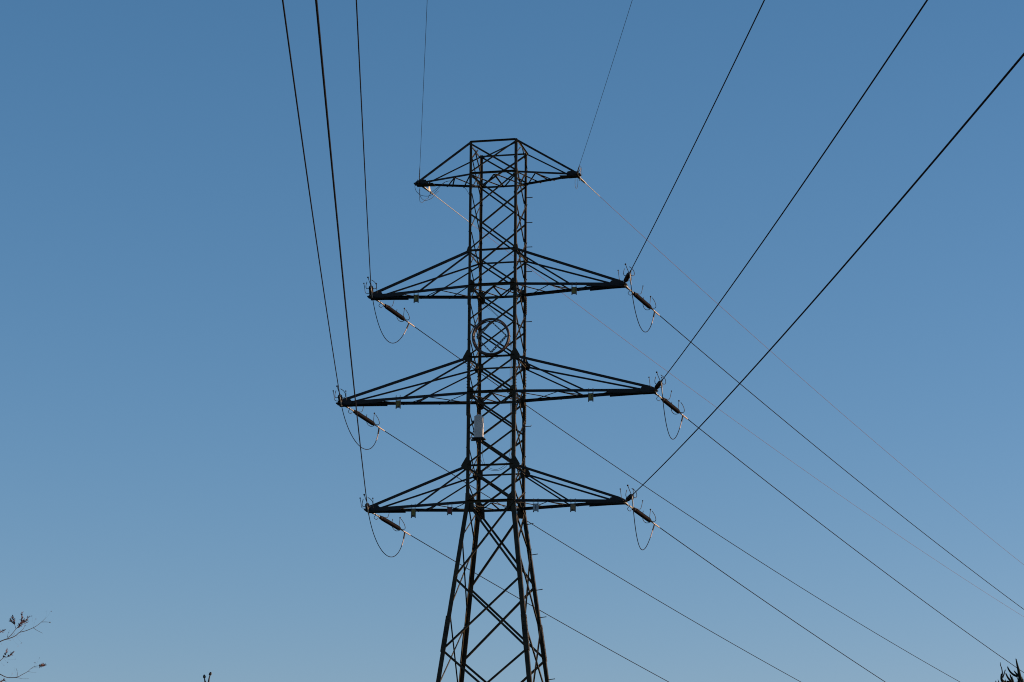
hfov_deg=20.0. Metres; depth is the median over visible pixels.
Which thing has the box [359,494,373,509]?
insulator string
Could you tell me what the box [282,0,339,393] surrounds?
conductor wire
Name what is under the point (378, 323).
jumper loop
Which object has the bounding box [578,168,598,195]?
tension fitting
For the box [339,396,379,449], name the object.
jumper loop
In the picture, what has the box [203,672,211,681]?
sapling
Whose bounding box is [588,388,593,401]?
number sign
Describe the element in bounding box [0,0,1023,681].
sky
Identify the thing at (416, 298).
number sign
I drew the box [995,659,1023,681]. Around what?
conifer
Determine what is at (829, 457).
conductor wire
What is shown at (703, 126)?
conductor wire
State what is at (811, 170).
conductor wire
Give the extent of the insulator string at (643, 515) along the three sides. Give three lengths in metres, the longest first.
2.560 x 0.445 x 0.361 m
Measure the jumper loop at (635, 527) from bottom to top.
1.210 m
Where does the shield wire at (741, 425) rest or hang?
attached to the tension fitting at (428, 190)
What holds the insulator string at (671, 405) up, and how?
attached to the lattice pylon
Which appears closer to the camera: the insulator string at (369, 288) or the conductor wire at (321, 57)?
the conductor wire at (321, 57)
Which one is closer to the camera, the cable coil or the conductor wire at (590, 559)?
the cable coil
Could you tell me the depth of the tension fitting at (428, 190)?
84.72 m
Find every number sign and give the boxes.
[396,395,400,408]
[411,509,415,517]
[414,289,418,302]
[447,507,451,514]
[533,498,538,511]
[570,498,575,511]
[571,282,576,294]
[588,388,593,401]
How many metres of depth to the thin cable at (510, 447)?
80.81 m
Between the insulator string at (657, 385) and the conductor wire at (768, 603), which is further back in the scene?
the conductor wire at (768, 603)
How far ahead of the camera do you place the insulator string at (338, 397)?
81.09 m
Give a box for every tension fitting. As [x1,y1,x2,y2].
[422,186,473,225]
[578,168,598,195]
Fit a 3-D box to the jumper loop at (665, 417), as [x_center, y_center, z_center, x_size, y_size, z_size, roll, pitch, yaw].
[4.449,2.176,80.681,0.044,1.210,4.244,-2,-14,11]
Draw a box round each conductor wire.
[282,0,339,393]
[315,0,366,501]
[356,0,370,283]
[385,431,800,681]
[411,535,668,681]
[415,327,959,681]
[630,0,764,270]
[633,53,1023,493]
[660,316,1023,609]
[660,528,884,681]
[662,0,927,379]
[688,419,1023,672]
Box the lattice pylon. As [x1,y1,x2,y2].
[336,138,657,681]
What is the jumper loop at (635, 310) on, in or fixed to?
hanging from the insulator string at (642, 300)
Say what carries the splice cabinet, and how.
attached to the lattice pylon
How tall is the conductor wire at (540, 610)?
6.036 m
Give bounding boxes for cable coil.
[472,318,510,355]
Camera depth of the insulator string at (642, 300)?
82.92 m
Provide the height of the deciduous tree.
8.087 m
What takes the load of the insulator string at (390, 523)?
attached to the lattice pylon
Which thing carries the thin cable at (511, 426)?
hanging from the lattice pylon
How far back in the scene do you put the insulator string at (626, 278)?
80.34 m
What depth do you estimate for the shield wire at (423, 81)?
71.21 m
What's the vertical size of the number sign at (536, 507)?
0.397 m
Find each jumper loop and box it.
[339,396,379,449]
[367,505,405,556]
[370,286,409,342]
[629,273,654,331]
[632,496,654,549]
[661,382,683,439]
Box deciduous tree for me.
[0,612,50,681]
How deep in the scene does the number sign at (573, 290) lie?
81.76 m
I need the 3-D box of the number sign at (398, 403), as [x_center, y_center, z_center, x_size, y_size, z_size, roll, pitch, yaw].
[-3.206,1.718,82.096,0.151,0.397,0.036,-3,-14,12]
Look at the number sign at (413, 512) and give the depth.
81.20 m
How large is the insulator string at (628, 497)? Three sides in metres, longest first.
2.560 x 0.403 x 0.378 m
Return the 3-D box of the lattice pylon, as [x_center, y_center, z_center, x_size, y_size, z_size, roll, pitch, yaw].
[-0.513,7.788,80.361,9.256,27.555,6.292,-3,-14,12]
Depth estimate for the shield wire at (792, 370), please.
97.02 m
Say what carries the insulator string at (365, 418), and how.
attached to the lattice pylon
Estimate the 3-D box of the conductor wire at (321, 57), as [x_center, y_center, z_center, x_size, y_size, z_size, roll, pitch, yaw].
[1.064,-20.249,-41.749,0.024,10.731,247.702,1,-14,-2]
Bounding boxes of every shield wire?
[420,11,426,156]
[476,227,1023,616]
[580,2,631,162]
[604,200,1023,564]
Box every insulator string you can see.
[333,385,346,403]
[346,406,384,430]
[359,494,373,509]
[363,277,376,296]
[372,513,410,535]
[376,300,414,326]
[617,263,634,284]
[620,485,636,501]
[625,285,659,315]
[625,500,659,527]
[648,371,665,390]
[655,390,687,418]
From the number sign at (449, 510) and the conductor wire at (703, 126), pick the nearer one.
the conductor wire at (703, 126)
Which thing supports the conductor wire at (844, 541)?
attached to the insulator string at (671, 405)
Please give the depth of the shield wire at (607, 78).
70.83 m
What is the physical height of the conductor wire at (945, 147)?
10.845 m
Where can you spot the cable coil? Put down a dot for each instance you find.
(482, 322)
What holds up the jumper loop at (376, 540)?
hanging from the insulator string at (390, 523)
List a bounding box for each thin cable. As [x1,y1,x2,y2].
[478,341,511,470]
[482,344,510,469]
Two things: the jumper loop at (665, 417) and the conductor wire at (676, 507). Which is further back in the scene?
the conductor wire at (676, 507)
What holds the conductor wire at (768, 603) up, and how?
attached to the insulator string at (643, 515)
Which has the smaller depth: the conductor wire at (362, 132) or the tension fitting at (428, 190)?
the conductor wire at (362, 132)
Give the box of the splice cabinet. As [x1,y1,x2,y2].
[471,414,485,441]
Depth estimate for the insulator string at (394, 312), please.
84.50 m
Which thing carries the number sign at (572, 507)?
attached to the lattice pylon

